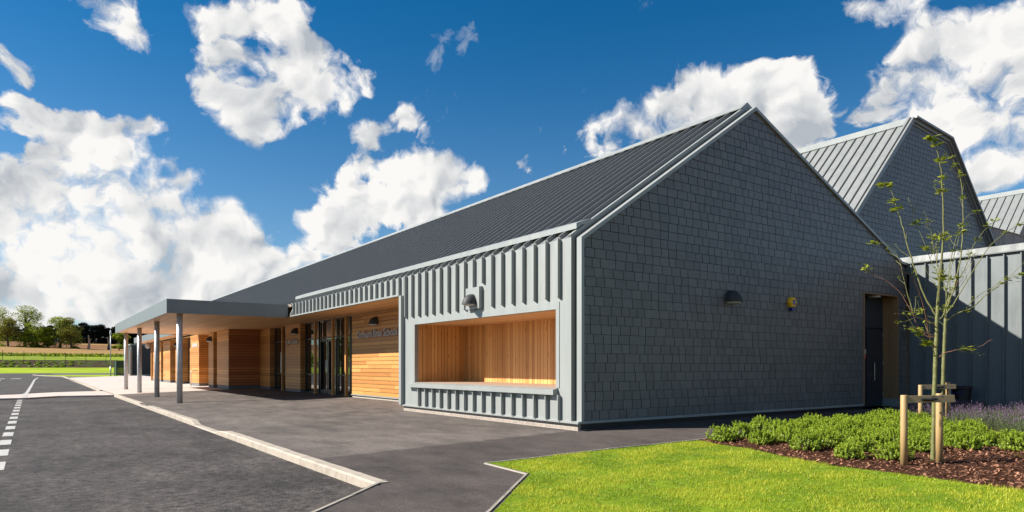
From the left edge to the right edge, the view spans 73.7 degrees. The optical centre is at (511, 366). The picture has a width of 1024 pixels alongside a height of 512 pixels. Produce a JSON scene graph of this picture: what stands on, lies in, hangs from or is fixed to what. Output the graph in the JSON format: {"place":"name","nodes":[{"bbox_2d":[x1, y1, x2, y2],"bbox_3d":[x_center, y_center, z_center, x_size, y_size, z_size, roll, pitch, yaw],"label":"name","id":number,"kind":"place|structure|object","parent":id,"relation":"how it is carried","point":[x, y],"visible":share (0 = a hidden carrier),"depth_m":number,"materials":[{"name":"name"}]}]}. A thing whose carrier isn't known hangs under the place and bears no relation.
{"place":"outdoors","nodes":[
{"label":"outdoors","id":0,"kind":"place"},
{"bbox_2d":[0,341,117,348],"bbox_3d":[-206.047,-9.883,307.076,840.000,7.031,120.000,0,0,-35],"label":"scrub slope","id":1,"kind":"structure","parent":0,"point":[13,343],"depth_m":287.28,"materials":[{"name":"green plant"}]},
{"bbox_2d":[80,324,93,342],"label":"pine tree","id":2,"kind":"object","parent":1,"relation":"on","point":[86,332],"visible":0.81,"depth_m":333.56,"materials":[{"name":"green plant"}]},
{"bbox_2d":[89,325,101,343],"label":"pine tree","id":3,"kind":"object","parent":1,"relation":"on","point":[93,329],"visible":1,"depth_m":334.62,"materials":[{"name":"green plant"}]},
{"bbox_2d":[94,324,107,343],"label":"pine tree","id":4,"kind":"object","parent":1,"relation":"on","point":[102,328],"visible":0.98,"depth_m":336.61,"materials":[{"name":"green plant"}]},
{"bbox_2d":[104,327,114,343],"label":"pine tree","id":5,"kind":"object","parent":1,"relation":"on","point":[107,332],"visible":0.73,"depth_m":337.24,"materials":[{"name":"green plant"}]},
{"bbox_2d":[0,368,121,372],"bbox_3d":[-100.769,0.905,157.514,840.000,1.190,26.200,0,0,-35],"label":"lawn","id":6,"kind":"structure","parent":0,"point":[54,370],"depth_m":155.65,"materials":[{"name":"green plant"}]},
{"bbox_2d":[0,360,123,367],"bbox_3d":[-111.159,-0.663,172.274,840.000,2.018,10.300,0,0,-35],"label":"planting bank","id":7,"kind":"structure","parent":0,"point":[96,364],"depth_m":171.50,"materials":[{"name":"green plant"}]},
{"bbox_2d":[0,347,123,355],"bbox_3d":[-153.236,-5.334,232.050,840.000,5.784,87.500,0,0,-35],"label":"dry grass field","id":8,"kind":"structure","parent":0,"point":[49,350],"depth_m":229.43,"materials":[{"name":"beige plant"}]},
{"bbox_2d":[0,306,17,344],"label":"tree","id":9,"kind":"object","parent":8,"relation":"on","point":[2,314],"visible":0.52,"depth_m":255.57,"materials":[{"name":"green plant"}]},
{"bbox_2d":[0,318,23,346],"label":"tree","id":10,"kind":"object","parent":8,"relation":"on","point":[9,325],"visible":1,"depth_m":248.69,"materials":[{"name":"green plant"}]},
{"bbox_2d":[10,305,50,346],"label":"tree","id":11,"kind":"object","parent":8,"relation":"on","point":[26,316],"visible":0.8,"depth_m":254.42,"materials":[{"name":"green plant"}]},
{"bbox_2d":[17,322,55,347],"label":"tree","id":12,"kind":"object","parent":8,"relation":"on","point":[31,338],"visible":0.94,"depth_m":251.05,"materials":[{"name":"green plant"}]},
{"bbox_2d":[34,327,56,347],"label":"tree","id":13,"kind":"object","parent":8,"relation":"on","point":[46,341],"visible":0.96,"depth_m":252.10,"materials":[{"name":"green plant"}]},
{"bbox_2d":[47,316,80,347],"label":"tree","id":14,"kind":"object","parent":8,"relation":"on","point":[59,325],"visible":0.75,"depth_m":254.00,"materials":[{"name":"green plant"}]},
{"bbox_2d":[56,317,85,348],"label":"tree","id":15,"kind":"object","parent":8,"relation":"on","point":[69,332],"visible":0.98,"depth_m":253.69,"materials":[{"name":"green plant"}]},
{"bbox_2d":[111,333,130,349],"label":"tree","id":16,"kind":"object","parent":8,"relation":"on","point":[119,337],"visible":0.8,"depth_m":254.06,"materials":[{"name":"green plant"}]},
{"bbox_2d":[0,355,123,359],"bbox_3d":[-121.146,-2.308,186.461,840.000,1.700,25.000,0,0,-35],"label":"rough grass bank","id":17,"kind":"structure","parent":0,"point":[28,357],"depth_m":183.16,"materials":[{"name":"green plant"}]},
{"bbox_2d":[0,352,123,356],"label":"hedge growth","id":18,"kind":"object","parent":17,"relation":"on","point":[62,354],"visible":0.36,"depth_m":192.50,"materials":[{"name":"green plant"}]},
{"bbox_2d":[51,373,123,378],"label":"access road","id":19,"kind":"structure","parent":0,"point":[82,374],"depth_m":122.64,"materials":[{"name":"grey asphalt"}]},
{"bbox_2d":[44,375,118,376],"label":"grass island","id":20,"kind":"structure","parent":19,"relation":"on","point":[83,375],"depth_m":108.41,"materials":[{"name":"green plant"}]},
{"bbox_2d":[109,330,111,375],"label":"lamp post","id":21,"kind":"object","parent":20,"relation":"on","point":[110,333],"visible":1,"depth_m":103.47,"materials":[{"name":"grey metal"}]},
{"bbox_2d":[114,360,123,375],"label":"bin store","id":22,"kind":"structure","parent":20,"relation":"on","point":[117,367],"depth_m":98.19,"materials":[{"name":"green paint"}]},
{"bbox_2d":[128,344,150,375],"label":"storage building","id":23,"kind":"structure","parent":0,"point":[132,360],"depth_m":92.79,"materials":[{"name":"metal"}]},
{"bbox_2d":[67,376,223,393],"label":"forecourt paving","id":24,"kind":"structure","parent":0,"point":[113,384],"depth_m":45.37,"materials":[{"name":"beige concrete"}]},
{"bbox_2d":[0,373,360,511],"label":"car park","id":25,"kind":"structure","parent":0,"point":[92,454],"depth_m":9.99,"materials":[{"name":"grey asphalt"}]},
{"bbox_2d":[0,378,36,469],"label":"road markings","id":26,"kind":"object","parent":25,"relation":"on","point":[5,451],"visible":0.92,"depth_m":15.90,"materials":[{"name":"paint"}]},
{"bbox_2d":[0,391,113,399],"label":"paved crossing","id":27,"kind":"object","parent":25,"relation":"on","point":[61,394],"visible":0.8,"depth_m":32.57,"materials":[{"name":"beige concrete"}]},
{"bbox_2d":[79,343,908,403],"bbox_3d":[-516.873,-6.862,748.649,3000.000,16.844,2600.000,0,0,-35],"label":"ground","id":28,"kind":"structure","parent":0,"point":[113,345],"depth_m":322.03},
{"bbox_2d":[62,376,101,390],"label":"kerb","id":29,"kind":"structure","parent":28,"relation":"on","point":[90,386],"depth_m":50.22,"materials":[{"name":"concrete"}]},
{"bbox_2d":[114,394,388,487],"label":"kerb","id":30,"kind":"structure","parent":28,"relation":"on","point":[356,478],"depth_m":10.72,"materials":[{"name":"concrete"}]},
{"bbox_2d":[115,102,1023,430],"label":"school building","id":31,"kind":"structure","parent":28,"relation":"on","point":[601,286],"depth_m":16.80,"materials":[{"name":"tile"}]},
{"bbox_2d":[188,338,189,382],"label":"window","id":32,"kind":"structure","parent":31,"relation":"in","point":[188,338],"depth_m":46.55,"materials":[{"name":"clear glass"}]},
{"bbox_2d":[286,339,297,345],"bbox_3d":[-10.103,-1.111,31.350,0.044,0.311,1.700,0,0,-35],"label":"sign","id":33,"kind":"object","parent":31,"relation":"attached to","point":[293,341],"visible":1,"depth_m":31.23,"materials":[{"name":"metal"}]},
{"bbox_2d":[368,317,378,325],"bbox_3d":[-4.839,-1.580,23.677,0.276,0.300,0.400,0,0,-35],"label":"wall lamp","id":34,"kind":"object","parent":31,"relation":"attached to","point":[373,321],"visible":1,"depth_m":23.57,"materials":[{"name":"black metal"}]},
{"bbox_2d":[357,327,397,337],"bbox_3d":[-4.720,-1.157,23.702,0.044,0.258,3.350,0,0,-35],"label":"sign","id":35,"kind":"object","parent":31,"relation":"attached to","point":[373,333],"visible":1,"depth_m":23.63,"materials":[{"name":"metal"}]},
{"bbox_2d":[462,294,475,305],"bbox_3d":[-1.006,-1.504,15.387,0.246,0.268,0.352,0,0,-35],"label":"wall lamp","id":36,"kind":"object","parent":31,"relation":"attached to","point":[469,300],"visible":1,"depth_m":15.30,"materials":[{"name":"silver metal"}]},
{"bbox_2d":[725,290,742,303],"bbox_3d":[4.940,-1.540,15.052,0.400,0.300,0.276,0,0,-35],"label":"wall lamp","id":37,"kind":"object","parent":31,"relation":"attached to","point":[733,297],"visible":1,"depth_m":14.97,"materials":[{"name":"black metal"}]},
{"bbox_2d":[787,297,796,310],"bbox_3d":[6.761,-1.504,16.461,0.310,0.328,0.106,0,0,-35],"label":"alarm box","id":38,"kind":"object","parent":31,"relation":"attached to","point":[791,302],"visible":1,"depth_m":16.41,"materials":[{"name":"yellow plastic"}]},
{"bbox_2d":[866,329,882,406],"bbox_3d":[10.424,0.038,19.594,0.907,2.205,0.119,0,0,-35],"label":"side door","id":39,"kind":"structure","parent":31,"relation":"in","point":[874,337],"depth_m":19.59,"materials":[{"name":"paint"}]},
{"bbox_2d":[797,115,996,395],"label":"hall building","id":40,"kind":"structure","parent":28,"relation":"on","point":[852,169],"depth_m":25.74,"materials":[{"name":"stone"}]},
{"bbox_2d":[978,189,1023,245],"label":"classroom block","id":41,"kind":"structure","parent":28,"relation":"on","point":[1007,208],"depth_m":35.88,"materials":[{"name":"metal"}]},
{"bbox_2d":[0,0,1023,331],"label":"sky","id":42,"kind":"structure","parent":0,"point":[152,152],"materials":[{"name":"blue"}]},
{"bbox_2d":[119,388,988,511],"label":"footpath","id":43,"kind":"structure","parent":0,"point":[422,462],"depth_m":12.02,"materials":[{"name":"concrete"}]},
{"bbox_2d":[311,480,385,511],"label":"path edging","id":44,"kind":"object","parent":43,"relation":"on","point":[345,498],"visible":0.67,"depth_m":7.07,"materials":[{"name":"concrete"}]},
{"bbox_2d":[484,430,771,511],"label":"lawn edging","id":45,"kind":"object","parent":43,"relation":"on","point":[507,492],"visible":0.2,"depth_m":8.86,"materials":[{"name":"concrete"}]},
{"bbox_2d":[951,386,972,409],"bbox_3d":[11.919,0.835,18.108,0.548,0.630,0.500,0,0,-35],"label":"black bin","id":46,"kind":"object","parent":43,"relation":"on","point":[962,393],"visible":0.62,"depth_m":17.94,"materials":[{"name":"plastic"}]},
{"bbox_2d":[490,440,1023,511],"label":"lawn","id":47,"kind":"structure","parent":0,"point":[638,496],"depth_m":7.02,"materials":[{"name":"plant"}]},
{"bbox_2d":[700,411,1023,489],"bbox_3d":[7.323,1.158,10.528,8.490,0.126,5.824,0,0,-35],"label":"bark mulch","id":48,"kind":"object","parent":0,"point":[982,476],"visible":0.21,"depth_m":8.38,"materials":[{"name":"brown wood"}]},
{"bbox_2d":[705,423,735,441],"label":"shrub","id":49,"kind":"object","parent":48,"relation":"on","point":[722,433],"visible":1,"depth_m":10.66,"materials":[{"name":"green plant"}]},
{"bbox_2d":[729,420,755,438],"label":"shrub","id":50,"kind":"object","parent":48,"relation":"on","point":[744,432],"visible":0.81,"depth_m":10.90,"materials":[{"name":"green plant"}]},
{"bbox_2d":[748,415,771,432],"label":"shrub","id":51,"kind":"object","parent":48,"relation":"on","point":[754,422],"visible":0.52,"depth_m":11.34,"materials":[{"name":"green plant"}]},
{"bbox_2d":[748,429,775,444],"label":"shrub","id":52,"kind":"object","parent":48,"relation":"on","point":[763,438],"visible":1,"depth_m":10.22,"materials":[{"name":"green plant"}]},
{"bbox_2d":[763,417,794,438],"bbox_3d":[4.246,0.979,10.853,0.559,0.339,0.568,0,0,29],"label":"shrub","id":53,"kind":"object","parent":48,"relation":"on","point":[774,425],"visible":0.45,"depth_m":10.82,"materials":[{"name":"green plant"}]},
{"bbox_2d":[772,424,799,442],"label":"shrub","id":54,"kind":"object","parent":48,"relation":"on","point":[787,432],"visible":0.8,"depth_m":10.36,"materials":[{"name":"green plant"}]},
{"bbox_2d":[785,419,807,432],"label":"shrub","id":55,"kind":"object","parent":48,"relation":"on","point":[796,423],"visible":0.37,"depth_m":11.22,"materials":[{"name":"green plant"}]},
{"bbox_2d":[789,416,808,425],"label":"shrub","id":56,"kind":"object","parent":48,"relation":"on","point":[798,419],"visible":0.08,"depth_m":11.79,"materials":[{"name":"green plant"}]},
{"bbox_2d":[789,428,821,449],"bbox_3d":[4.126,1.021,9.595,0.432,0.305,0.464,0,0,30],"label":"shrub","id":57,"kind":"object","parent":48,"relation":"on","point":[802,438],"visible":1,"depth_m":9.52,"materials":[{"name":"green plant"}]},
{"bbox_2d":[799,416,823,428],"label":"shrub","id":58,"kind":"object","parent":48,"relation":"on","point":[811,420],"visible":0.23,"depth_m":11.34,"materials":[{"name":"green plant"}]},
{"bbox_2d":[803,413,825,420],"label":"shrub","id":59,"kind":"object","parent":48,"relation":"on","point":[816,417],"visible":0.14,"depth_m":11.98,"materials":[{"name":"green plant"}]},
{"bbox_2d":[806,422,828,435],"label":"shrub","id":60,"kind":"object","parent":48,"relation":"on","point":[815,427],"visible":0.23,"depth_m":10.68,"materials":[{"name":"green plant"}]},
{"bbox_2d":[812,426,837,440],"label":"shrub","id":61,"kind":"object","parent":48,"relation":"on","point":[833,427],"visible":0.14,"depth_m":10.32,"materials":[{"name":"green plant"}]},
{"bbox_2d":[813,416,841,430],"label":"shrub","id":62,"kind":"object","parent":48,"relation":"on","point":[828,422],"visible":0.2,"depth_m":10.96,"materials":[{"name":"green plant"}]},
{"bbox_2d":[812,426,846,447],"bbox_3d":[4.551,1.009,9.781,0.541,0.300,0.506,0,0,-38],"label":"shrub","id":63,"kind":"object","parent":48,"relation":"on","point":[831,439],"visible":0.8,"depth_m":9.72,"materials":[{"name":"green plant"}]},
{"bbox_2d":[829,422,852,438],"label":"shrub","id":64,"kind":"object","parent":48,"relation":"on","point":[839,426],"visible":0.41,"depth_m":10.52,"materials":[{"name":"green plant"}]},
{"bbox_2d":[833,440,868,458],"bbox_3d":[4.362,1.066,8.791,0.440,0.231,0.435,0,0,8],"label":"shrub","id":65,"kind":"object","parent":48,"relation":"on","point":[848,450],"visible":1,"depth_m":8.74,"materials":[{"name":"green plant"}]},
{"bbox_2d":[840,417,870,433],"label":"shrub","id":66,"kind":"object","parent":48,"relation":"on","point":[852,423],"visible":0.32,"depth_m":10.79,"materials":[{"name":"green plant"}]},
{"bbox_2d":[844,427,870,439],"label":"shrub","id":67,"kind":"object","parent":48,"relation":"on","point":[854,432],"visible":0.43,"depth_m":10.04,"materials":[{"name":"green plant"}]},
{"bbox_2d":[846,414,869,428],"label":"shrub","id":68,"kind":"object","parent":48,"relation":"on","point":[855,417],"visible":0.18,"depth_m":11.30,"materials":[{"name":"green plant"}]},
{"bbox_2d":[841,434,876,452],"bbox_3d":[4.701,1.044,9.267,0.461,0.239,0.419,0,0,34],"label":"shrub","id":69,"kind":"object","parent":48,"relation":"on","point":[865,447],"visible":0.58,"depth_m":9.19,"materials":[{"name":"green plant"}]},
{"bbox_2d":[861,414,878,421],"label":"shrub","id":70,"kind":"object","parent":48,"relation":"on","point":[869,418],"visible":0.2,"depth_m":12.29,"materials":[{"name":"green plant"}]},
{"bbox_2d":[863,425,883,441],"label":"shrub","id":71,"kind":"object","parent":48,"relation":"on","point":[871,429],"visible":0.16,"depth_m":10.30,"materials":[{"name":"green plant"}]},
{"bbox_2d":[865,408,887,415],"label":"shrub","id":72,"kind":"object","parent":48,"relation":"on","point":[875,412],"visible":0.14,"depth_m":13.27,"materials":[{"name":"green plant"}]},
{"bbox_2d":[865,420,888,428],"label":"shrub","id":73,"kind":"object","parent":48,"relation":"on","point":[877,424],"visible":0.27,"depth_m":11.22,"materials":[{"name":"green plant"}]},
{"bbox_2d":[864,430,890,447],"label":"shrub","id":74,"kind":"object","parent":48,"relation":"on","point":[873,436],"visible":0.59,"depth_m":9.60,"materials":[{"name":"green plant"}]},
{"bbox_2d":[873,425,899,444],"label":"shrub","id":75,"kind":"object","parent":48,"relation":"on","point":[893,435],"visible":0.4,"depth_m":9.77,"materials":[{"name":"green plant"}]},
{"bbox_2d":[879,407,896,414],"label":"shrub","id":76,"kind":"object","parent":48,"relation":"on","point":[888,411],"visible":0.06,"depth_m":13.55,"materials":[{"name":"green plant"}]},
{"bbox_2d":[879,413,899,422],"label":"shrub","id":77,"kind":"object","parent":48,"relation":"on","point":[893,418],"visible":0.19,"depth_m":12.25,"materials":[{"name":"green plant"}]},
{"bbox_2d":[869,438,915,460],"bbox_3d":[4.804,1.039,8.615,0.520,0.268,0.447,0,0,-12],"label":"shrub","id":78,"kind":"object","parent":48,"relation":"on","point":[891,452],"visible":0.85,"depth_m":8.56,"materials":[{"name":"green plant"}]},
{"bbox_2d":[879,421,911,437],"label":"shrub","id":79,"kind":"object","parent":48,"relation":"on","point":[884,426],"visible":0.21,"depth_m":10.49,"materials":[{"name":"green plant"}]},
{"bbox_2d":[908,418,930,429],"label":"shrub","id":80,"kind":"object","parent":48,"relation":"on","point":[917,422],"visible":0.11,"depth_m":11.00,"materials":[{"name":"green plant"}]},
{"bbox_2d":[908,430,930,446],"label":"shrub","id":81,"kind":"object","parent":48,"relation":"on","point":[922,433],"visible":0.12,"depth_m":9.47,"materials":[{"name":"green plant"}]},
{"bbox_2d":[908,433,930,451],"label":"shrub","id":82,"kind":"object","parent":48,"relation":"on","point":[922,445],"visible":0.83,"depth_m":9.15,"materials":[{"name":"green plant"}]},
{"bbox_2d":[908,422,930,435],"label":"shrub","id":83,"kind":"object","parent":48,"relation":"on","point":[916,428],"visible":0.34,"depth_m":10.00,"materials":[{"name":"green plant"}]},
{"bbox_2d":[911,411,931,419],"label":"shrub","id":84,"kind":"object","parent":48,"relation":"on","point":[923,415],"visible":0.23,"depth_m":12.61,"materials":[{"name":"green plant"}]},
{"bbox_2d":[861,134,991,460],"bbox_3d":[5.273,-0.806,8.493,1.445,4.027,1.040,0,0,-3],"label":"young tree","id":85,"kind":"object","parent":48,"relation":"on","point":[939,278],"visible":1,"depth_m":8.44,"materials":[{"name":"green plant"}]},
{"bbox_2d":[900,393,954,465],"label":"tree stakes","id":86,"kind":"object","parent":48,"relation":"on","point":[939,399],"visible":0.91,"depth_m":8.19,"materials":[{"name":"brown wood"}]},
{"bbox_2d":[918,383,955,417],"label":"tree stakes","id":87,"kind":"object","parent":48,"relation":"on","point":[947,386],"visible":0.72,"depth_m":12.93,"materials":[{"name":"brown wood"}]},
{"bbox_2d":[930,428,954,444],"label":"shrub","id":88,"kind":"object","parent":48,"relation":"on","point":[947,434],"visible":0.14,"depth_m":9.90,"materials":[{"name":"green plant"}]},
{"bbox_2d":[943,423,979,440],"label":"shrub","id":89,"kind":"object","parent":48,"relation":"on","point":[959,428],"visible":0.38,"depth_m":10.25,"materials":[{"name":"green plant"}]},
{"bbox_2d":[943,418,979,427],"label":"shrub","id":90,"kind":"object","parent":48,"relation":"on","point":[967,422],"visible":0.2,"depth_m":11.02,"materials":[{"name":"green plant"}]},
{"bbox_2d":[950,407,977,423],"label":"lavender","id":91,"kind":"object","parent":48,"relation":"on","point":[959,417],"visible":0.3,"depth_m":12.34,"materials":[{"name":"purple plant"}]},
{"bbox_2d":[944,430,984,448],"bbox_3d":[6.306,1.016,9.502,0.458,0.263,0.494,0,0,-13],"label":"shrub","id":92,"kind":"object","parent":48,"relation":"on","point":[960,441],"visible":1,"depth_m":9.43,"materials":[{"name":"green plant"}]},
{"bbox_2d":[906,155,1023,419],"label":"young tree","id":93,"kind":"object","parent":48,"relation":"on","point":[943,366],"visible":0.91,"depth_m":12.98,"materials":[{"name":"green plant"}]},
{"bbox_2d":[963,417,986,429],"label":"shrub","id":94,"kind":"object","parent":48,"relation":"on","point":[975,421],"visible":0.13,"depth_m":11.25,"materials":[{"name":"green plant"}]},
{"bbox_2d":[961,406,994,425],"bbox_3d":[8.548,0.935,12.582,0.569,0.440,0.606,0,0,7],"label":"lavender","id":95,"kind":"object","parent":48,"relation":"on","point":[978,414],"visible":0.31,"depth_m":12.52,"materials":[{"name":"purple plant"}]},
{"bbox_2d":[964,422,994,437],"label":"shrub","id":96,"kind":"object","parent":48,"relation":"on","point":[980,430],"visible":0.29,"depth_m":10.30,"materials":[{"name":"green plant"}]},
{"bbox_2d":[969,409,991,424],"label":"lavender","id":97,"kind":"object","parent":48,"relation":"on","point":[980,416],"visible":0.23,"depth_m":11.88,"materials":[{"name":"purple plant"}]},
{"bbox_2d":[969,403,995,422],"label":"lavender","id":98,"kind":"object","parent":48,"relation":"on","point":[978,410],"visible":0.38,"depth_m":12.79,"materials":[{"name":"purple plant"}]},
{"bbox_2d":[983,405,999,424],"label":"lavender","id":99,"kind":"object","parent":48,"relation":"on","point":[992,417],"visible":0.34,"depth_m":12.96,"materials":[{"name":"purple plant"}]},
{"bbox_2d":[982,411,1002,430],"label":"lavender","id":100,"kind":"object","parent":48,"relation":"on","point":[991,425],"visible":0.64,"depth_m":11.97,"materials":[{"name":"purple plant"}]},
{"bbox_2d":[979,429,1006,446],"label":"shrub","id":101,"kind":"object","parent":48,"relation":"on","point":[988,438],"visible":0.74,"depth_m":9.76,"materials":[{"name":"green plant"}]},
{"bbox_2d":[986,399,1011,413],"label":"lavender","id":102,"kind":"object","parent":48,"relation":"on","point":[1000,406],"visible":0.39,"depth_m":15.18,"materials":[{"name":"purple plant"}]},
{"bbox_2d":[989,408,1022,428],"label":"lavender","id":103,"kind":"object","parent":48,"relation":"on","point":[1004,415],"visible":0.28,"depth_m":12.59,"materials":[{"name":"purple plant"}]},
{"bbox_2d":[989,407,1023,430],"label":"lavender","id":104,"kind":"object","parent":48,"relation":"on","point":[1012,420],"visible":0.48,"depth_m":11.65,"materials":[{"name":"purple plant"}]},
{"bbox_2d":[992,416,1022,433],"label":"lavender","id":105,"kind":"object","parent":48,"relation":"on","point":[1005,426],"visible":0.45,"depth_m":11.39,"materials":[{"name":"purple plant"}]},
{"bbox_2d":[997,429,1021,441],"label":"shrub","id":106,"kind":"object","parent":48,"relation":"on","point":[1011,430],"visible":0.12,"depth_m":10.04,"materials":[{"name":"green plant"}]},
{"bbox_2d":[997,429,1023,450],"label":"shrub","id":107,"kind":"object","parent":48,"relation":"on","point":[1016,439],"visible":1,"depth_m":9.29,"materials":[{"name":"green plant"}]},
{"bbox_2d":[1003,412,1023,431],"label":"lavender","id":108,"kind":"object","parent":48,"relation":"on","point":[1019,429],"visible":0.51,"depth_m":10.75,"materials":[{"name":"purple plant"}]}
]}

